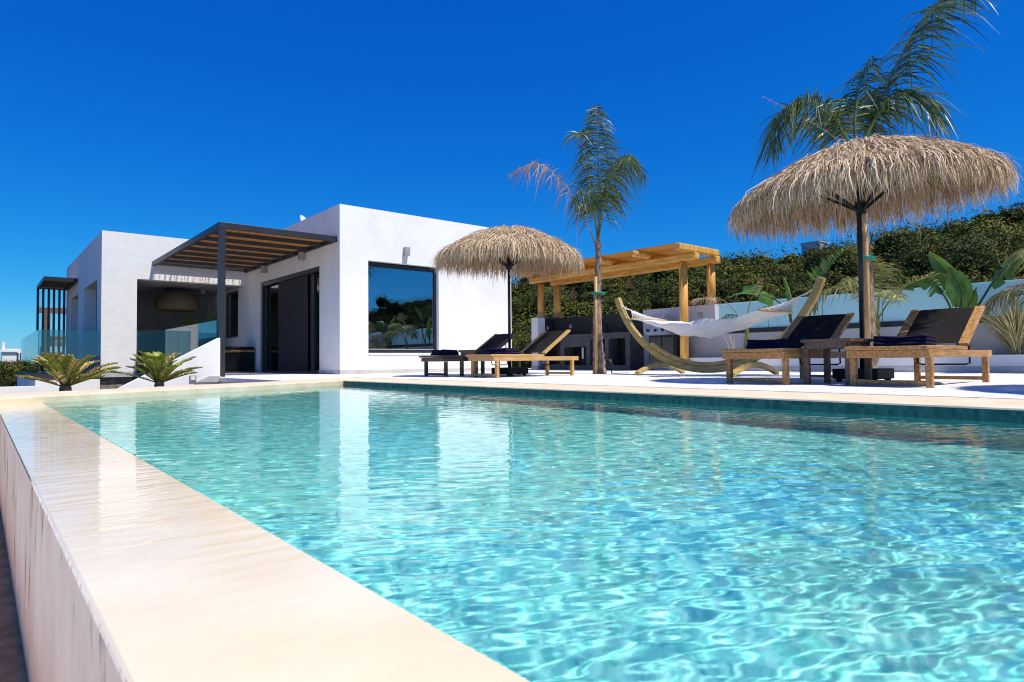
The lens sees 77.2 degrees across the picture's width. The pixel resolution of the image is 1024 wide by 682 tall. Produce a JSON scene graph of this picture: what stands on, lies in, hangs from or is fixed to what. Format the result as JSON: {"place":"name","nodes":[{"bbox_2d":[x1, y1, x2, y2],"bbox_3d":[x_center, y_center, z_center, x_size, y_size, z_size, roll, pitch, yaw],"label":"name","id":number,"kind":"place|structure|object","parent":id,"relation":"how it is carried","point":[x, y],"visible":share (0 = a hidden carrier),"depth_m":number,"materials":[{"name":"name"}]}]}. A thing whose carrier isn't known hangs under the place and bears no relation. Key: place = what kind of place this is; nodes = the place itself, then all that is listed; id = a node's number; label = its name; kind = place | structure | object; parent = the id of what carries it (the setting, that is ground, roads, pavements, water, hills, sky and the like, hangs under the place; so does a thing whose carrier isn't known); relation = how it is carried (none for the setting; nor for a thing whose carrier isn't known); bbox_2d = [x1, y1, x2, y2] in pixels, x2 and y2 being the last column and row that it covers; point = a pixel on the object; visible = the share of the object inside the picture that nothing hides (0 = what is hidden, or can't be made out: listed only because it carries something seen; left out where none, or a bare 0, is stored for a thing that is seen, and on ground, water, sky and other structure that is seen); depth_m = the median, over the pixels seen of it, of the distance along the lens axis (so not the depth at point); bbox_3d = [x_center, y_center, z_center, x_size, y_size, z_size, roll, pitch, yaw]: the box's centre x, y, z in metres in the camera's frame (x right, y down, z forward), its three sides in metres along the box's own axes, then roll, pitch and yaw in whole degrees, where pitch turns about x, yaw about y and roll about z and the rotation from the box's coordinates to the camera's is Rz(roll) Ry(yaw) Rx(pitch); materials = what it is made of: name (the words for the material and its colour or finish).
{"place":"outdoors","nodes":[
{"label":"outdoors","id":0,"kind":"place"},
{"bbox_2d":[0,512,27,681],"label":"gutter floor","id":1,"kind":"structure","parent":0,"point":[12,666],"depth_m":2.11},
{"bbox_2d":[199,492,531,681],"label":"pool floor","id":2,"kind":"structure","parent":0,"point":[389,600],"depth_m":3.49,"materials":[{"name":"beige stone"}]},
{"bbox_2d":[59,412,197,491],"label":"pool wall","id":3,"kind":"structure","parent":2,"relation":"on","point":[136,456],"depth_m":6.07,"materials":[{"name":"beige stone"}]},
{"bbox_2d":[0,378,350,408],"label":"pool coping","id":4,"kind":"object","parent":3,"relation":"on","point":[43,397],"visible":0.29,"depth_m":6.29,"materials":[{"name":"beige stone"}]},
{"bbox_2d":[343,381,1023,420],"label":"waterline tiles","id":5,"kind":"object","parent":3,"relation":"attached to","point":[1015,415],"visible":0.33,"depth_m":4.17,"materials":[{"name":"teal tile"}]},
{"bbox_2d":[344,378,1023,410],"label":"pool coping","id":6,"kind":"object","parent":3,"relation":"on","point":[987,403],"visible":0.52,"depth_m":4.47,"materials":[{"name":"beige stone"}]},
{"bbox_2d":[0,403,528,681],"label":"overflow wall","id":7,"kind":"structure","parent":2,"relation":"on","point":[125,566],"depth_m":0.96,"materials":[{"name":"beige stone"}]},
{"bbox_2d":[0,0,1023,360],"label":"sky","id":8,"kind":"structure","parent":0,"point":[181,119],"materials":[{"name":"blue"}]},
{"bbox_2d":[44,385,1023,681],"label":"pool water","id":9,"kind":"structure","parent":0,"point":[550,539],"depth_m":1.28,"materials":[{"name":"teal liquid"}]},
{"bbox_2d":[136,368,1023,399],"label":"paving","id":10,"kind":"structure","parent":0,"point":[1004,386],"depth_m":7.37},
{"bbox_2d":[165,320,216,362],"bbox_3d":[-6.964,0.213,13.154,0.565,1.070,4.220,1,-2,-40],"label":"glass balustrade","id":11,"kind":"object","parent":10,"relation":"on","point":[183,340],"visible":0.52,"depth_m":13.30,"materials":[{"name":"glass"}]},
{"bbox_2d":[179,313,216,325],"bbox_3d":[-8.821,0.027,18.123,0.474,1.708,0.997,-2,-2,29],"label":"potted plant","id":12,"kind":"object","parent":10,"relation":"on","point":[211,317],"visible":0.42,"depth_m":18.06,"materials":[{"name":"green plant"}]},
{"bbox_2d":[225,346,254,372],"bbox_3d":[-7.256,0.493,16.991,0.620,0.680,0.740,1,-2,-40],"label":"console bench","id":13,"kind":"object","parent":10,"relation":"on","point":[239,359],"visible":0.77,"depth_m":16.72,"materials":[{"name":"black wood"}]},
{"bbox_2d":[152,222,336,376],"bbox_3d":[-6.309,-0.662,14.607,2.291,2.835,5.820,1,-2,-40],"label":"steel pergola","id":14,"kind":"object","parent":10,"relation":"on","point":[221,247],"visible":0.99,"depth_m":13.54,"materials":[{"name":"metal"}]},
{"bbox_2d":[419,333,520,376],"bbox_3d":[-0.659,0.222,11.014,1.795,0.738,0.640,1,-2,-40],"label":"sun lounger","id":15,"kind":"object","parent":10,"relation":"on","point":[497,341],"visible":0.56,"depth_m":10.73,"materials":[{"name":"brown wood"}]},
{"bbox_2d":[430,349,458,354],"bbox_3d":[-1.127,0.191,10.716,0.315,0.095,0.428,1,-2,-35],"label":"towel","id":16,"kind":"object","parent":15,"relation":"on","point":[444,352],"visible":0.9,"depth_m":10.56,"materials":[{"name":"blue fabric"}]},
{"bbox_2d":[458,350,486,376],"bbox_3d":[-0.525,0.356,10.301,0.500,0.425,0.460,1,-2,-40],"label":"side table","id":17,"kind":"object","parent":10,"relation":"on","point":[471,352],"visible":0.44,"depth_m":10.23,"materials":[{"name":"brown wood"}]},
{"bbox_2d":[430,224,584,375],"bbox_3d":[-0.032,-0.672,10.617,2.603,2.490,2.646,1,-2,-40],"label":"straw parasol","id":18,"kind":"object","parent":10,"relation":"on","point":[524,249],"visible":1,"depth_m":10.16,"materials":[{"name":"beige plant"}]},
{"bbox_2d":[465,330,578,377],"bbox_3d":[0.185,0.186,10.066,1.795,0.738,0.640,1,-2,-40],"label":"sun lounger","id":19,"kind":"object","parent":10,"relation":"on","point":[544,342],"visible":0.98,"depth_m":10.11,"materials":[{"name":"brown wood"}]},
{"bbox_2d":[486,348,518,353],"bbox_3d":[-0.147,0.156,9.854,0.428,0.095,0.315,-2,-2,44],"label":"towel","id":20,"kind":"object","parent":19,"relation":"on","point":[502,350],"visible":0.91,"depth_m":9.73,"materials":[{"name":"blue fabric"}]},
{"bbox_2d":[507,105,649,373],"bbox_3d":[1.395,-1.823,11.409,2.378,4.832,2.020,1,-2,-40],"label":"queen palm","id":21,"kind":"object","parent":10,"relation":"on","point":[596,198],"visible":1,"depth_m":11.38,"materials":[{"name":"green plant"}]},
{"bbox_2d":[541,332,643,369],"bbox_3d":[1.954,0.279,16.283,0.528,0.895,3.060,1,-2,-40],"label":"kitchen counter","id":22,"kind":"object","parent":10,"relation":"on","point":[623,350],"visible":0.77,"depth_m":15.68,"materials":[{"name":"grey concrete"}]},
{"bbox_2d":[592,276,605,373],"bbox_3d":[1.543,-0.275,11.338,0.320,1.721,0.192,1,-2,-40],"label":"bamboo stake","id":23,"kind":"object","parent":10,"relation":"on","point":[595,292],"visible":0.92,"depth_m":11.26,"materials":[{"name":"beige wood"}]},
{"bbox_2d":[606,359,619,373],"bbox_3d":[1.892,0.451,11.454,0.502,0.268,0.157,1,-2,-35],"label":"garden spotlight","id":24,"kind":"object","parent":10,"relation":"on","point":[609,362],"visible":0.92,"depth_m":11.32,"materials":[{"name":"black plastic"}]},
{"bbox_2d":[518,242,719,359],"bbox_3d":[2.428,-0.644,15.671,1.650,2.666,5.300,1,-2,-40],"label":"log pergola","id":25,"kind":"object","parent":10,"relation":"on","point":[682,257],"visible":0.69,"depth_m":14.51,"materials":[{"name":"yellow wood"}]},
{"bbox_2d":[569,284,577,296],"bbox_3d":[1.610,-1.470,16.831,0.230,0.600,0.230,1,-2,-40],"label":"cone lamp","id":26,"kind":"object","parent":25,"relation":"hanging from","point":[573,293],"visible":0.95,"depth_m":16.79,"materials":[{"name":"wicker"}]},
{"bbox_2d":[626,277,634,287],"bbox_3d":[2.833,-1.575,15.367,0.230,0.600,0.230,1,-2,-40],"label":"cone lamp","id":27,"kind":"object","parent":25,"relation":"hanging from","point":[630,284],"visible":0.98,"depth_m":15.31,"materials":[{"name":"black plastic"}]},
{"bbox_2d":[644,313,689,369],"bbox_3d":[3.521,0.013,14.148,0.566,1.268,1.060,1,-2,-40],"label":"gas grill","id":28,"kind":"object","parent":10,"relation":"on","point":[670,344],"visible":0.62,"depth_m":14.11,"materials":[{"name":"silver metal"}]},
{"bbox_2d":[650,337,661,362],"bbox_3d":[3.191,0.204,14.217,0.019,0.580,0.320,1,-2,-40],"label":"door","id":29,"kind":"structure","parent":28,"relation":"in","point":[657,340],"depth_m":14.21,"materials":[{"name":"black metal"}]},
{"bbox_2d":[662,336,673,354],"bbox_3d":[3.402,0.194,13.964,0.019,0.580,0.300,1,-2,-40],"label":"door","id":30,"kind":"structure","parent":28,"relation":"in","point":[667,342],"depth_m":13.95,"materials":[{"name":"black metal"}]},
{"bbox_2d":[615,276,825,375],"bbox_3d":[2.954,-0.143,9.731,1.200,1.312,3.579,1,-2,-40],"label":"hammock stand","id":31,"kind":"object","parent":10,"relation":"on","point":[674,362],"visible":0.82,"depth_m":9.81,"materials":[{"name":"brown wood"}]},
{"bbox_2d":[623,289,811,337],"bbox_3d":[2.952,-0.349,9.738,0.920,0.620,3.302,1,-2,-40],"label":"hammock","id":32,"kind":"object","parent":31,"relation":"hanging from","point":[709,328],"visible":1,"depth_m":9.40,"materials":[{"name":"white fabric"}]},
{"bbox_2d":[531,304,1010,369],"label":"boundary wall","id":33,"kind":"structure","parent":10,"relation":"on","point":[702,347],"depth_m":14.11,"materials":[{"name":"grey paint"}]},
{"bbox_2d":[719,279,1023,333],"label":"glass fence","id":34,"kind":"object","parent":33,"relation":"on","point":[895,315],"visible":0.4,"depth_m":11.29,"materials":[{"name":"clear glass"}]},
{"bbox_2d":[720,313,858,384],"bbox_3d":[2.973,0.060,6.742,1.795,0.738,0.640,1,-2,-40],"label":"sun lounger","id":35,"kind":"object","parent":10,"relation":"on","point":[820,327],"visible":0.64,"depth_m":6.73,"materials":[{"name":"brown wood"}]},
{"bbox_2d":[746,338,801,348],"bbox_3d":[2.661,0.029,6.522,0.315,0.095,0.428,1,-2,-37],"label":"towel","id":36,"kind":"object","parent":35,"relation":"on","point":[775,343],"visible":0.94,"depth_m":6.40,"materials":[{"name":"blue fabric"}]},
{"bbox_2d":[800,338,873,384],"bbox_3d":[3.074,0.194,6.053,0.500,0.425,0.460,1,-2,-40],"label":"side table","id":37,"kind":"object","parent":10,"relation":"on","point":[826,345],"visible":0.72,"depth_m":6.01,"materials":[{"name":"brown wood"}]},
{"bbox_2d":[689,354,1023,372],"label":"planter curb","id":38,"kind":"structure","parent":10,"relation":"on","point":[1006,363],"depth_m":10.18,"materials":[{"name":"white paint"}]},
{"bbox_2d":[688,279,789,348],"bbox_3d":[4.511,-0.398,13.038,0.798,1.582,2.266,1,-2,-40],"label":"planter palm","id":39,"kind":"object","parent":38,"relation":"in","point":[746,336],"visible":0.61,"depth_m":12.95,"materials":[{"name":"green plant"}]},
{"bbox_2d":[724,276,817,323],"bbox_3d":[4.972,-0.439,12.481,1.841,1.626,0.257,-2,-2,45],"label":"bird of paradise plant","id":40,"kind":"object","parent":38,"relation":"on","point":[765,298],"visible":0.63,"depth_m":12.44,"materials":[{"name":"green plant"}]},
{"bbox_2d":[806,248,843,280],"bbox_3d":[5.746,-0.716,11.785,0.075,1.912,0.732,1,-2,-36],"label":"fan leaf palm","id":41,"kind":"object","parent":38,"relation":"on","point":[818,271],"visible":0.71,"depth_m":11.80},
{"bbox_2d":[809,254,951,335],"bbox_3d":[6.128,-0.586,10.873,2.306,1.801,1.139,-2,-2,35],"label":"planter palm","id":42,"kind":"object","parent":38,"relation":"in","point":[893,294],"visible":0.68,"depth_m":10.95,"materials":[{"name":"green plant"}]},
{"bbox_2d":[904,251,1023,345],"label":"bird of paradise plant","id":43,"kind":"object","parent":38,"relation":"on","point":[958,288],"visible":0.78,"depth_m":10.15,"materials":[{"name":"green plant"}]},
{"bbox_2d":[979,295,1023,354],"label":"feather grass","id":44,"kind":"object","parent":38,"relation":"on","point":[1011,333],"depth_m":9.44,"materials":[{"name":"plant"}]},
{"bbox_2d":[982,249,1023,321],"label":"planter palm","id":45,"kind":"object","parent":38,"relation":"in","point":[1010,293],"visible":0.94,"depth_m":9.44,"materials":[{"name":"green plant"}]},
{"bbox_2d":[862,214,875,345],"bbox_3d":[4.588,-0.637,8.250,0.280,2.200,0.168,1,-2,-40],"label":"bamboo stake","id":46,"kind":"object","parent":10,"relation":"on","point":[866,256],"visible":0.77,"depth_m":8.17,"materials":[{"name":"brown wood"}]},
{"bbox_2d":[724,133,1023,381],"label":"straw parasol","id":47,"kind":"object","parent":10,"relation":"on","point":[950,170],"visible":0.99,"depth_m":6.32,"materials":[{"name":"beige plant"}]},
{"bbox_2d":[750,0,1004,367],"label":"queen palm","id":48,"kind":"object","parent":10,"relation":"on","point":[832,125],"visible":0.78,"depth_m":8.31,"materials":[{"name":"green plant"}]},
{"bbox_2d":[844,306,991,387],"bbox_3d":[3.794,0.027,5.930,1.795,0.738,0.640,1,-2,-40],"label":"sun lounger","id":49,"kind":"object","parent":10,"relation":"on","point":[952,325],"visible":0.94,"depth_m":6.00,"materials":[{"name":"brown wood"}]},
{"bbox_2d":[873,334,936,345],"bbox_3d":[3.530,-0.002,5.763,0.315,0.095,0.428,1,-2,-44],"label":"towel","id":50,"kind":"object","parent":49,"relation":"on","point":[923,339],"visible":0.94,"depth_m":5.65,"materials":[{"name":"blue fabric"}]},
{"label":"planting bed","id":51,"kind":"structure","parent":0,"visible":0},
{"bbox_2d":[0,386,39,393],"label":"garden wall","id":52,"kind":"structure","parent":51,"relation":"on","point":[18,389],"depth_m":12.21,"materials":[{"name":"white paint"}]},
{"bbox_2d":[15,352,120,390],"bbox_3d":[-4.799,0.367,6.956,0.954,0.506,1.003,1,-2,-40],"label":"cycad","id":53,"kind":"object","parent":51,"relation":"on","point":[65,370],"visible":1,"depth_m":6.86,"materials":[{"name":"green plant"}]},
{"bbox_2d":[111,351,201,386],"bbox_3d":[-4.412,0.385,8.053,0.953,0.529,0.844,-1,-2,19],"label":"cycad","id":54,"kind":"object","parent":51,"relation":"on","point":[158,368],"visible":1,"depth_m":7.94,"materials":[{"name":"green plant"}]},
{"bbox_2d":[117,338,220,388],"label":"stair wall","id":55,"kind":"structure","parent":51,"relation":"on","point":[207,359],"depth_m":11.01,"materials":[{"name":"white paint"}]},
{"bbox_2d":[66,204,511,388],"bbox_3d":[-7.468,-0.555,18.679,7.950,4.090,13.940,1,-2,-40],"label":"villa","id":56,"kind":"object","parent":51,"relation":"on","point":[368,292],"visible":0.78,"depth_m":15.04,"materials":[{"name":"white paint"}]},
{"bbox_2d":[96,296,96,350],"bbox_3d":[-12.660,-0.201,19.563,0.060,2.330,0.570,1,-2,-40],"label":"side door","id":57,"kind":"structure","parent":56,"relation":"in","point":[96,296],"depth_m":19.52,"materials":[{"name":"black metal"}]},
{"bbox_2d":[154,288,199,311],"bbox_3d":[-9.400,-1.170,18.001,1.140,0.632,1.140,1,-2,-40],"label":"pendant lamp","id":58,"kind":"object","parent":56,"relation":"hanging from","point":[177,300],"visible":1,"depth_m":17.62,"materials":[{"name":"wicker"}]},
{"bbox_2d":[225,290,237,338],"bbox_3d":[-8.173,-0.760,18.724,0.180,1.385,1.480,1,-2,-40],"label":"window","id":59,"kind":"structure","parent":56,"relation":"in","point":[232,297],"depth_m":18.90,"materials":[{"name":"black glass"}]},
{"bbox_2d":[261,266,318,373],"bbox_3d":[-5.296,-0.409,15.332,0.180,2.346,3.810,1,-2,-40],"label":"sliding door","id":60,"kind":"structure","parent":56,"relation":"in","point":[287,300],"depth_m":15.30,"materials":[{"name":"black glass"}]},
{"bbox_2d":[368,262,436,354],"bbox_3d":[-2.389,-0.679,14.069,1.780,1.955,0.190,1,-2,-40],"label":"window","id":61,"kind":"structure","parent":56,"relation":"in","point":[401,299],"depth_m":14.09,"materials":[{"name":"black glass"}]},
{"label":"hillside","id":62,"kind":"structure","parent":0,"visible":0},
{"bbox_2d":[511,194,1023,367],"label":"hillside scrub","id":63,"kind":"object","parent":62,"relation":"on","point":[979,248],"visible":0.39,"depth_m":22.88,"materials":[{"name":"green plant"}]},
{"bbox_2d":[800,241,828,254],"bbox_3d":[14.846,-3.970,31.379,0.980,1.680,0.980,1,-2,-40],"label":"ridge building","id":64,"kind":"structure","parent":62,"relation":"on","point":[805,244],"depth_m":31.11,"materials":[{"name":"grey"}]},
{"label":"valley","id":65,"kind":"structure","parent":0,"visible":0},
{"bbox_2d":[0,342,20,362],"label":"white house","id":66,"kind":"structure","parent":65,"relation":"on","point":[11,354],"depth_m":100.80,"materials":[{"name":"grey paint"}]},
{"bbox_2d":[0,359,45,386],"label":"valley scrub","id":67,"kind":"object","parent":65,"relation":"on","point":[8,372],"visible":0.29,"depth_m":22.35,"materials":[{"name":"green plant"}]},
{"bbox_2d":[39,307,65,370],"bbox_3d":[-17.501,0.597,24.477,1.000,3.720,0.220,1,-2,-40],"label":"timber pergola","id":68,"kind":"object","parent":65,"relation":"on","point":[45,326],"visible":0.11,"depth_m":24.25,"materials":[{"name":"brown wood"}]},
{"bbox_2d":[39,346,65,358],"bbox_3d":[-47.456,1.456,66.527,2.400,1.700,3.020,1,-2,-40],"label":"white house","id":69,"kind":"structure","parent":65,"relation":"on","point":[56,348],"depth_m":65.62,"materials":[{"name":"grey paint"}]},
{"bbox_2d":[50,336,65,346],"bbox_3d":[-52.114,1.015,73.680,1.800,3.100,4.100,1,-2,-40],"label":"house","id":70,"kind":"structure","parent":65,"relation":"on","point":[56,341],"depth_m":72.05,"materials":[{"name":"grey paint"}]},
{"bbox_2d":[17,371,100,391],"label":"terrace block","id":71,"kind":"structure","parent":65,"relation":"on","point":[92,384],"depth_m":14.83,"materials":[{"name":"white paint"}]},
{"bbox_2d":[36,276,77,370],"bbox_3d":[-14.135,-0.454,19.859,0.827,2.760,2.760,1,-2,-40],"label":"slatted pergola","id":72,"kind":"object","parent":71,"relation":"on","point":[59,284],"visible":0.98,"depth_m":20.77,"materials":[{"name":"metal"}]},
{"bbox_2d":[21,329,100,373],"bbox_3d":[-12.746,0.358,17.870,1.222,1.009,7.525,1,-2,-40],"label":"glass balustrade","id":73,"kind":"object","parent":71,"relation":"on","point":[29,346],"visible":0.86,"depth_m":16.75,"materials":[{"name":"glass"}]}
]}

